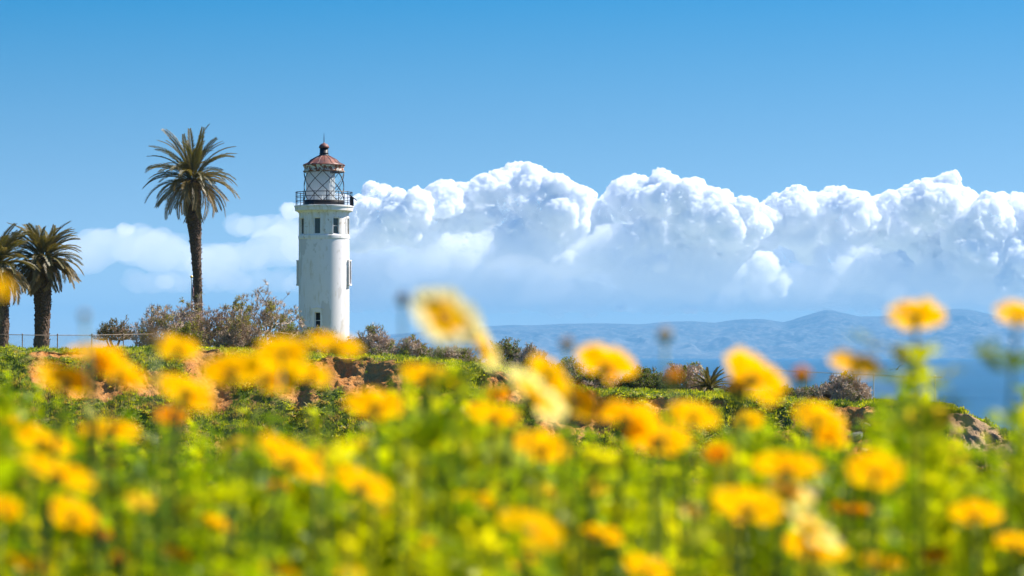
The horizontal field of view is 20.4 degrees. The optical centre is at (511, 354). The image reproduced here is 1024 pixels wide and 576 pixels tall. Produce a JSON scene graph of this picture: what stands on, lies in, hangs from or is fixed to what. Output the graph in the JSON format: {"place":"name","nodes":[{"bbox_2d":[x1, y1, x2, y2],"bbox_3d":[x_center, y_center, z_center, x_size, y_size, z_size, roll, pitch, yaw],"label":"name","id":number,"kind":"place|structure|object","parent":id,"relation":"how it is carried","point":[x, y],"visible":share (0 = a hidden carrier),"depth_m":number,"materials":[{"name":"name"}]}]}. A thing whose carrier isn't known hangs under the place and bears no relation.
{"place":"outdoors","nodes":[
{"label":"outdoors","id":0,"kind":"place"},
{"bbox_2d":[0,347,1021,506],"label":"ground","id":1,"kind":"structure","parent":0,"point":[349,375],"depth_m":162.01,"materials":[{"name":"brown soil"}]},
{"bbox_2d":[0,278,17,478],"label":"daisy","id":2,"kind":"object","parent":1,"relation":"on","point":[5,290],"visible":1,"depth_m":1.78,"materials":[{"name":"yellow plant"}]},
{"bbox_2d":[0,496,21,543],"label":"daisy","id":3,"kind":"object","parent":1,"relation":"on","point":[10,508],"visible":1,"depth_m":2.45,"materials":[{"name":"yellow plant"}]},
{"bbox_2d":[0,223,40,346],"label":"palm tree","id":4,"kind":"object","parent":1,"relation":"on","point":[12,276],"visible":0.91,"depth_m":209.56,"materials":[{"name":"green plant"}]},
{"bbox_2d":[8,553,56,575],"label":"daisy","id":5,"kind":"object","parent":1,"relation":"on","point":[30,565],"visible":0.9,"depth_m":2.35,"materials":[{"name":"yellow plant"}]},
{"bbox_2d":[14,423,73,575],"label":"daisy","id":6,"kind":"object","parent":1,"relation":"on","point":[43,441],"visible":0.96,"depth_m":2.69,"materials":[{"name":"yellow plant"}]},
{"bbox_2d":[7,221,84,348],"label":"palm tree","id":7,"kind":"object","parent":1,"relation":"on","point":[50,264],"visible":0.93,"depth_m":213.38,"materials":[{"name":"green plant"}]},
{"bbox_2d":[8,361,99,575],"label":"daisy","id":8,"kind":"object","parent":1,"relation":"on","point":[72,380],"visible":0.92,"depth_m":2.59,"materials":[{"name":"yellow plant"}]},
{"bbox_2d":[22,453,94,575],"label":"daisy","id":9,"kind":"object","parent":1,"relation":"on","point":[60,473],"visible":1,"depth_m":2.24,"materials":[{"name":"yellow plant"}]},
{"bbox_2d":[0,333,146,347],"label":"chain link fence","id":10,"kind":"object","parent":1,"relation":"on","point":[123,334],"visible":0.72,"depth_m":206.90,"materials":[{"name":"grey metal"}]},
{"bbox_2d":[50,496,97,575],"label":"daisy","id":11,"kind":"object","parent":1,"relation":"on","point":[77,511],"visible":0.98,"depth_m":2.35,"materials":[{"name":"yellow plant"}]},
{"bbox_2d":[80,310,104,575],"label":"daisy bud","id":12,"kind":"object","parent":1,"relation":"on","point":[84,315],"visible":1,"depth_m":2.20,"materials":[{"name":"green plant"}]},
{"bbox_2d":[49,342,145,575],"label":"daisy","id":13,"kind":"object","parent":1,"relation":"on","point":[95,350],"visible":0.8,"depth_m":2.59,"materials":[{"name":"yellow plant"}]},
{"bbox_2d":[95,527,110,575],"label":"daisy bud","id":14,"kind":"object","parent":1,"relation":"on","point":[106,533],"visible":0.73,"depth_m":2.59,"materials":[{"name":"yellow plant"}]},
{"bbox_2d":[70,419,140,560],"bbox_3d":[-0.455,0.367,3.194,0.090,0.590,0.085,0,0,-43],"label":"daisy","id":15,"kind":"object","parent":1,"relation":"on","point":[121,428],"visible":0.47,"depth_m":3.19,"materials":[{"name":"yellow plant"}]},
{"bbox_2d":[78,355,149,575],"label":"daisy","id":16,"kind":"object","parent":1,"relation":"on","point":[121,371],"visible":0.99,"depth_m":2.59,"materials":[{"name":"yellow plant"}]},
{"bbox_2d":[89,314,139,346],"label":"windswept shrub","id":17,"kind":"object","parent":1,"relation":"on","point":[104,330],"visible":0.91,"depth_m":216.45,"materials":[{"name":"grey plant"}]},
{"bbox_2d":[124,493,177,575],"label":"daisy","id":18,"kind":"object","parent":1,"relation":"on","point":[143,502],"visible":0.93,"depth_m":2.75,"materials":[{"name":"yellow plant"}]},
{"bbox_2d":[147,333,162,575],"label":"daisy bud","id":19,"kind":"object","parent":1,"relation":"on","point":[154,340],"visible":1,"depth_m":2.40,"materials":[{"name":"green plant"}]},
{"bbox_2d":[127,303,183,346],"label":"dry shrub","id":20,"kind":"object","parent":1,"relation":"on","point":[162,323],"visible":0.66,"depth_m":213.27,"materials":[{"name":"brown plant"}]},
{"bbox_2d":[149,405,188,534],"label":"daisy","id":21,"kind":"object","parent":1,"relation":"on","point":[165,414],"visible":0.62,"depth_m":3.20,"materials":[{"name":"yellow plant"}]},
{"bbox_2d":[158,545,193,574],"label":"daisy","id":22,"kind":"object","parent":1,"relation":"on","point":[181,554],"visible":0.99,"depth_m":2.55,"materials":[{"name":"yellow plant"}]},
{"bbox_2d":[156,334,216,545],"bbox_3d":[-0.325,0.320,2.808,0.060,0.680,0.057,0,0,16],"label":"daisy","id":23,"kind":"object","parent":1,"relation":"on","point":[177,347],"visible":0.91,"depth_m":2.80,"materials":[{"name":"yellow plant"}]},
{"bbox_2d":[163,292,212,346],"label":"dry shrub","id":24,"kind":"object","parent":1,"relation":"on","point":[187,316],"visible":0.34,"depth_m":217.42,"materials":[{"name":"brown plant"}]},
{"bbox_2d":[168,319,207,346],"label":"green shrub","id":25,"kind":"object","parent":1,"relation":"on","point":[186,334],"visible":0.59,"depth_m":209.60,"materials":[{"name":"green plant"}]},
{"bbox_2d":[151,373,225,575],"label":"daisy","id":26,"kind":"object","parent":1,"relation":"on","point":[186,390],"visible":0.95,"depth_m":2.59,"materials":[{"name":"yellow plant"}]},
{"bbox_2d":[142,124,240,319],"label":"palm tree","id":27,"kind":"object","parent":1,"relation":"on","point":[194,184],"visible":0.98,"depth_m":231.49,"materials":[{"name":"green plant"}]},
{"bbox_2d":[201,514,232,575],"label":"daisy","id":28,"kind":"object","parent":1,"relation":"on","point":[216,523],"visible":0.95,"depth_m":2.65,"materials":[{"name":"yellow plant"}]},
{"bbox_2d":[191,303,246,346],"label":"dry shrub","id":29,"kind":"object","parent":1,"relation":"on","point":[207,328],"visible":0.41,"depth_m":215.67,"materials":[{"name":"brown plant"}]},
{"bbox_2d":[179,352,259,575],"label":"daisy","id":30,"kind":"object","parent":1,"relation":"on","point":[221,369],"visible":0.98,"depth_m":2.48,"materials":[{"name":"yellow plant"}]},
{"bbox_2d":[218,295,250,336],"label":"mixed shrub","id":31,"kind":"object","parent":1,"relation":"on","point":[235,304],"visible":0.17,"depth_m":221.93,"materials":[{"name":"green plant"}]},
{"bbox_2d":[209,315,265,349],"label":"dry shrub","id":32,"kind":"object","parent":1,"relation":"on","point":[230,336],"visible":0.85,"depth_m":208.49,"materials":[{"name":"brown plant"}]},
{"bbox_2d":[227,351,297,574],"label":"daisy","id":33,"kind":"object","parent":1,"relation":"on","point":[268,379],"visible":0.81,"depth_m":2.59,"materials":[{"name":"yellow plant"}]},
{"bbox_2d":[221,337,309,575],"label":"daisy","id":34,"kind":"object","parent":1,"relation":"on","point":[285,352],"visible":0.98,"depth_m":2.49,"materials":[{"name":"yellow plant"}]},
{"bbox_2d":[235,279,299,337],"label":"dry shrub","id":35,"kind":"object","parent":1,"relation":"on","point":[267,314],"visible":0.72,"depth_m":225.69,"materials":[{"name":"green plant"}]},
{"bbox_2d":[256,559,300,575],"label":"daisy","id":36,"kind":"object","parent":1,"relation":"on","point":[282,564],"visible":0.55,"depth_m":2.34,"materials":[{"name":"yellow plant"}]},
{"bbox_2d":[267,315,305,339],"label":"green shrub","id":37,"kind":"object","parent":1,"relation":"on","point":[286,330],"visible":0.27,"depth_m":231.59,"materials":[{"name":"green plant"}]},
{"bbox_2d":[260,433,327,575],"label":"daisy","id":38,"kind":"object","parent":1,"relation":"on","point":[303,464],"visible":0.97,"depth_m":2.24,"materials":[{"name":"yellow plant"}]},
{"bbox_2d":[287,362,333,575],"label":"daisy","id":39,"kind":"object","parent":1,"relation":"on","point":[316,374],"visible":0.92,"depth_m":2.69,"materials":[{"name":"yellow plant"}]},
{"bbox_2d":[296,325,337,354],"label":"green shrub","id":40,"kind":"object","parent":1,"relation":"on","point":[311,346],"visible":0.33,"depth_m":225.36,"materials":[{"name":"green plant"}]},
{"bbox_2d":[309,448,325,575],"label":"daisy bud","id":41,"kind":"object","parent":1,"relation":"on","point":[319,453],"visible":0.69,"depth_m":2.50,"materials":[{"name":"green plant"}]},
{"bbox_2d":[278,332,363,575],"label":"daisy","id":42,"kind":"object","parent":1,"relation":"on","point":[333,347],"visible":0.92,"depth_m":2.58,"materials":[{"name":"yellow plant"}]},
{"bbox_2d":[294,142,353,351],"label":"lighthouse","id":43,"kind":"object","parent":1,"relation":"on","point":[323,272],"visible":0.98,"depth_m":276.07,"materials":[{"name":"white paint"}]},
{"bbox_2d":[334,463,392,575],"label":"daisy","id":44,"kind":"object","parent":1,"relation":"on","point":[361,482],"visible":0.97,"depth_m":2.35,"materials":[{"name":"yellow plant"}]},
{"bbox_2d":[351,322,396,355],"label":"dry shrub","id":45,"kind":"object","parent":1,"relation":"on","point":[367,344],"visible":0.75,"depth_m":211.31,"materials":[{"name":"brown plant"}]},
{"bbox_2d":[344,388,407,574],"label":"daisy","id":46,"kind":"object","parent":1,"relation":"on","point":[374,404],"visible":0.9,"depth_m":2.69,"materials":[{"name":"yellow plant"}]},
{"bbox_2d":[397,293,408,575],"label":"daisy bud","id":47,"kind":"object","parent":1,"relation":"on","point":[402,300],"visible":1,"depth_m":2.50,"materials":[{"name":"green plant"}]},
{"bbox_2d":[388,333,433,357],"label":"dry shrub","id":48,"kind":"object","parent":1,"relation":"on","point":[416,348],"visible":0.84,"depth_m":204.34,"materials":[{"name":"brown plant"}]},
{"bbox_2d":[381,363,454,556],"bbox_3d":[-0.086,0.334,2.994,0.098,0.652,0.067,0,0,33],"label":"daisy","id":49,"kind":"object","parent":1,"relation":"on","point":[421,377],"visible":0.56,"depth_m":2.99,"materials":[{"name":"yellow plant"}]},
{"bbox_2d":[350,286,495,575],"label":"daisy","id":50,"kind":"object","parent":1,"relation":"on","point":[446,316],"visible":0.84,"depth_m":2.51,"materials":[{"name":"yellow plant"}]},
{"bbox_2d":[381,324,510,550],"bbox_3d":[-0.055,0.316,2.486,0.078,0.687,0.118,0,0,32],"label":"daisy","id":51,"kind":"object","parent":1,"relation":"on","point":[484,350],"visible":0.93,"depth_m":2.49,"materials":[{"name":"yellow plant"}]},
{"bbox_2d":[426,345,481,362],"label":"dry shrub","id":52,"kind":"object","parent":1,"relation":"on","point":[456,352],"visible":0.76,"depth_m":189.35,"materials":[{"name":"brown plant"}]},
{"bbox_2d":[410,402,533,575],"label":"daisy","id":53,"kind":"object","parent":1,"relation":"on","point":[494,415],"visible":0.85,"depth_m":2.69,"materials":[{"name":"yellow plant"}]},
{"bbox_2d":[455,489,493,575],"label":"daisy","id":54,"kind":"object","parent":1,"relation":"on","point":[485,503],"visible":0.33,"depth_m":2.65,"materials":[{"name":"yellow plant"}]},
{"bbox_2d":[470,386,509,519],"bbox_3d":[-0.038,0.350,3.366,0.051,0.627,0.115,0,0,27],"label":"daisy","id":55,"kind":"object","parent":1,"relation":"on","point":[499,393],"visible":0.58,"depth_m":3.40,"materials":[{"name":"yellow plant"}]},
{"bbox_2d":[490,336,522,367],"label":"green shrub","id":56,"kind":"object","parent":1,"relation":"on","point":[505,356],"visible":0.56,"depth_m":181.47,"materials":[{"name":"green plant"}]},
{"bbox_2d":[0,342,1019,517],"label":"ground cover","id":57,"kind":"object","parent":1,"relation":"on","point":[707,395],"visible":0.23,"depth_m":160.83,"materials":[{"name":"green plant"}]},
{"bbox_2d":[0,345,1023,575],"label":"foliage","id":58,"kind":"object","parent":1,"relation":"on","point":[895,508],"visible":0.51,"depth_m":2.89,"materials":[{"name":"green plant"}]},
{"bbox_2d":[456,367,567,570],"bbox_3d":[-0.007,0.335,2.388,0.106,0.650,0.066,0,0,-27],"label":"daisy","id":59,"kind":"object","parent":1,"relation":"on","point":[536,394],"visible":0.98,"depth_m":2.39,"materials":[{"name":"yellow plant"}]},
{"bbox_2d":[480,354,569,575],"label":"daisy","id":60,"kind":"object","parent":1,"relation":"on","point":[551,375],"visible":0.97,"depth_m":2.50,"materials":[{"name":"yellow plant"}]},
{"bbox_2d":[510,342,547,371],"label":"mixed shrub","id":61,"kind":"object","parent":1,"relation":"on","point":[526,355],"visible":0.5,"depth_m":177.65,"materials":[{"name":"green plant"}]},
{"bbox_2d":[497,507,563,575],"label":"daisy","id":62,"kind":"object","parent":1,"relation":"on","point":[542,527],"visible":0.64,"depth_m":2.35,"materials":[{"name":"yellow plant"}]},
{"bbox_2d":[508,429,579,575],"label":"daisy","id":63,"kind":"object","parent":1,"relation":"on","point":[540,451],"visible":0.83,"depth_m":2.69,"materials":[{"name":"yellow plant"}]},
{"bbox_2d":[523,381,601,575],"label":"daisy","id":64,"kind":"object","parent":1,"relation":"on","point":[583,403],"visible":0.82,"depth_m":2.59,"materials":[{"name":"yellow plant"}]},
{"bbox_2d":[560,337,576,575],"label":"daisy bud","id":65,"kind":"object","parent":1,"relation":"on","point":[566,343],"visible":1,"depth_m":2.50,"materials":[{"name":"green plant"}]},
{"bbox_2d":[558,356,586,381],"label":"green shrub","id":66,"kind":"object","parent":1,"relation":"on","point":[574,369],"visible":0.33,"depth_m":169.70,"materials":[{"name":"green plant"}]},
{"bbox_2d":[545,343,640,575],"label":"daisy","id":67,"kind":"object","parent":1,"relation":"on","point":[600,359],"visible":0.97,"depth_m":2.59,"materials":[{"name":"yellow plant"}]},
{"bbox_2d":[575,475,610,569],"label":"daisy","id":68,"kind":"object","parent":1,"relation":"on","point":[595,489],"visible":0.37,"depth_m":3.05,"materials":[{"name":"yellow plant"}]},
{"bbox_2d":[574,370,619,388],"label":"dry shrub","id":69,"kind":"object","parent":1,"relation":"on","point":[590,379],"visible":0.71,"depth_m":164.47,"materials":[{"name":"brown plant"}]},
{"bbox_2d":[582,524,622,575],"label":"daisy","id":70,"kind":"object","parent":1,"relation":"on","point":[600,534],"visible":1,"depth_m":2.55,"materials":[{"name":"yellow plant"}]},
{"bbox_2d":[593,400,657,575],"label":"daisy","id":71,"kind":"object","parent":1,"relation":"on","point":[622,414],"visible":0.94,"depth_m":2.59,"materials":[{"name":"yellow plant"}]},
{"bbox_2d":[612,365,670,389],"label":"green shrub","id":72,"kind":"object","parent":1,"relation":"on","point":[643,378],"visible":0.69,"depth_m":161.39,"materials":[{"name":"green plant"}]},
{"bbox_2d":[624,553,669,575],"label":"daisy","id":73,"kind":"object","parent":1,"relation":"on","point":[652,567],"visible":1,"depth_m":2.35,"materials":[{"name":"yellow plant"}]},
{"bbox_2d":[657,327,671,573],"bbox_3d":[0.134,0.318,2.513,0.086,0.685,0.039,0,0,0],"label":"daisy bud","id":74,"kind":"object","parent":1,"relation":"on","point":[664,335],"visible":1,"depth_m":2.50,"materials":[{"name":"green plant"}]},
{"bbox_2d":[609,419,720,575],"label":"daisy","id":75,"kind":"object","parent":1,"relation":"on","point":[647,434],"visible":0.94,"depth_m":2.59,"materials":[{"name":"yellow plant"}]},
{"bbox_2d":[666,369,683,575],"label":"daisy bud","id":76,"kind":"object","parent":1,"relation":"on","point":[673,379],"visible":0.89,"depth_m":2.70,"materials":[{"name":"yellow plant"}]},
{"bbox_2d":[662,361,710,390],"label":"dry shrub","id":77,"kind":"object","parent":1,"relation":"on","point":[685,371],"visible":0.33,"depth_m":161.45,"materials":[{"name":"brown plant"}]},
{"bbox_2d":[681,499,705,556],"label":"daisy","id":78,"kind":"object","parent":1,"relation":"on","point":[696,509],"visible":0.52,"depth_m":2.75,"materials":[{"name":"yellow plant"}]},
{"bbox_2d":[661,443,730,572],"bbox_3d":[0.206,0.372,2.725,0.132,0.575,0.072,0,0,0],"label":"daisy","id":79,"kind":"object","parent":1,"relation":"on","point":[714,452],"visible":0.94,"depth_m":2.75,"materials":[{"name":"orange plant"}]},
{"bbox_2d":[668,401,739,575],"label":"daisy","id":80,"kind":"object","parent":1,"relation":"on","point":[698,415],"visible":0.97,"depth_m":2.69,"materials":[{"name":"yellow plant"}]},
{"bbox_2d":[688,366,729,391],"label":"palm shrub","id":81,"kind":"object","parent":1,"relation":"on","point":[708,382],"visible":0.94,"depth_m":159.78,"materials":[{"name":"green plant"}]},
{"bbox_2d":[678,347,787,575],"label":"daisy","id":82,"kind":"object","parent":1,"relation":"on","point":[758,375],"visible":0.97,"depth_m":2.49,"materials":[{"name":"yellow plant"}]},
{"bbox_2d":[725,376,747,575],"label":"daisy bud","id":83,"kind":"object","parent":1,"relation":"on","point":[735,386],"visible":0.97,"depth_m":2.49,"materials":[{"name":"yellow plant"}]},
{"bbox_2d":[731,410,763,552],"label":"daisy","id":84,"kind":"object","parent":1,"relation":"on","point":[754,420],"visible":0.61,"depth_m":3.40,"materials":[{"name":"yellow plant"}]},
{"bbox_2d":[712,487,785,575],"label":"daisy","id":85,"kind":"object","parent":1,"relation":"on","point":[742,504],"visible":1,"depth_m":2.14,"materials":[{"name":"yellow plant"}]},
{"bbox_2d":[751,451,822,575],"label":"daisy","id":86,"kind":"object","parent":1,"relation":"on","point":[783,465],"visible":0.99,"depth_m":2.34,"materials":[{"name":"yellow plant"}]},
{"bbox_2d":[764,478,815,575],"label":"daisy","id":87,"kind":"object","parent":1,"relation":"on","point":[795,489],"visible":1,"depth_m":2.34,"materials":[{"name":"yellow plant"}]},
{"bbox_2d":[792,366,822,575],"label":"daisy bud","id":88,"kind":"object","parent":1,"relation":"on","point":[801,376],"visible":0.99,"depth_m":2.50,"materials":[{"name":"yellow plant"}]},
{"bbox_2d":[787,505,840,575],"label":"daisy","id":89,"kind":"object","parent":1,"relation":"on","point":[811,527],"visible":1,"depth_m":2.15,"materials":[{"name":"yellow plant"}]},
{"bbox_2d":[784,529,849,575],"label":"daisy","id":90,"kind":"object","parent":1,"relation":"on","point":[810,553],"visible":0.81,"depth_m":2.35,"materials":[{"name":"yellow plant"}]},
{"bbox_2d":[790,429,846,575],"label":"daisy","id":91,"kind":"object","parent":1,"relation":"on","point":[828,438],"visible":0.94,"depth_m":2.69,"materials":[{"name":"yellow plant"}]},
{"bbox_2d":[786,401,865,575],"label":"daisy","id":92,"kind":"object","parent":1,"relation":"on","point":[818,414],"visible":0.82,"depth_m":2.67,"materials":[{"name":"yellow plant"}]},
{"bbox_2d":[806,371,873,401],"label":"dry shrub","id":93,"kind":"object","parent":1,"relation":"on","point":[838,387],"visible":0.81,"depth_m":156.43,"materials":[{"name":"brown plant"}]},
{"bbox_2d":[800,350,883,575],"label":"daisy","id":94,"kind":"object","parent":1,"relation":"on","point":[858,365],"visible":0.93,"depth_m":2.49,"materials":[{"name":"yellow plant"}]},
{"bbox_2d":[829,502,870,570],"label":"daisy","id":95,"kind":"object","parent":1,"relation":"on","point":[834,509],"visible":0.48,"depth_m":2.95,"materials":[{"name":"orange plant"}]},
{"bbox_2d":[776,370,942,400],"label":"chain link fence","id":96,"kind":"object","parent":1,"relation":"on","point":[873,381],"visible":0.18,"depth_m":167.81,"materials":[{"name":"grey metal"}]},
{"bbox_2d":[846,450,903,575],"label":"daisy","id":97,"kind":"object","parent":1,"relation":"on","point":[879,470],"visible":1,"depth_m":2.25,"materials":[{"name":"yellow plant"}]},
{"bbox_2d":[858,552,903,575],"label":"daisy","id":98,"kind":"object","parent":1,"relation":"on","point":[878,562],"visible":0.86,"depth_m":2.45,"materials":[{"name":"yellow plant"}]},
{"bbox_2d":[839,297,981,575],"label":"daisy","id":99,"kind":"object","parent":1,"relation":"on","point":[925,313],"visible":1,"depth_m":2.49,"materials":[{"name":"yellow plant"}]},
{"bbox_2d":[878,404,959,565],"bbox_3d":[0.436,0.355,2.974,0.107,0.611,0.098,0,0,0],"label":"daisy","id":100,"kind":"object","parent":1,"relation":"on","point":[938,409],"visible":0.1,"depth_m":2.98,"materials":[{"name":"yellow plant"}]},
{"bbox_2d":[922,544,949,569],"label":"daisy","id":101,"kind":"object","parent":1,"relation":"on","point":[932,555],"visible":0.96,"depth_m":2.75,"materials":[{"name":"yellow plant"}]},
{"bbox_2d":[948,499,1002,575],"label":"daisy","id":102,"kind":"object","parent":1,"relation":"on","point":[974,509],"visible":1,"depth_m":2.44,"materials":[{"name":"yellow plant"}]},
{"bbox_2d":[950,300,1023,575],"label":"daisy","id":103,"kind":"object","parent":1,"relation":"on","point":[1015,311],"visible":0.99,"depth_m":2.50,"materials":[{"name":"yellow plant"}]},
{"bbox_2d":[994,533,1023,575],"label":"daisy","id":104,"kind":"object","parent":1,"relation":"on","point":[1016,544],"visible":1,"depth_m":2.45,"materials":[{"name":"yellow plant"}]},
{"bbox_2d":[0,0,1023,348],"label":"sky","id":105,"kind":"structure","parent":0,"point":[540,162],"materials":[{"name":"blue"}]},
{"bbox_2d":[212,309,1023,358],"bbox_3d":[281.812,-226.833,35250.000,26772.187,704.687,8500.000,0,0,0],"label":"island","id":106,"kind":"structure","parent":0,"point":[958,333],"depth_m":33040.17,"materials":[{"name":"blue"}]},
{"bbox_2d":[485,359,1023,430],"bbox_3d":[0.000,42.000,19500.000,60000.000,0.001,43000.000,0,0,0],"label":"sea","id":107,"kind":"structure","parent":0,"point":[984,386],"depth_m":5471.91,"materials":[{"name":"liquid"}]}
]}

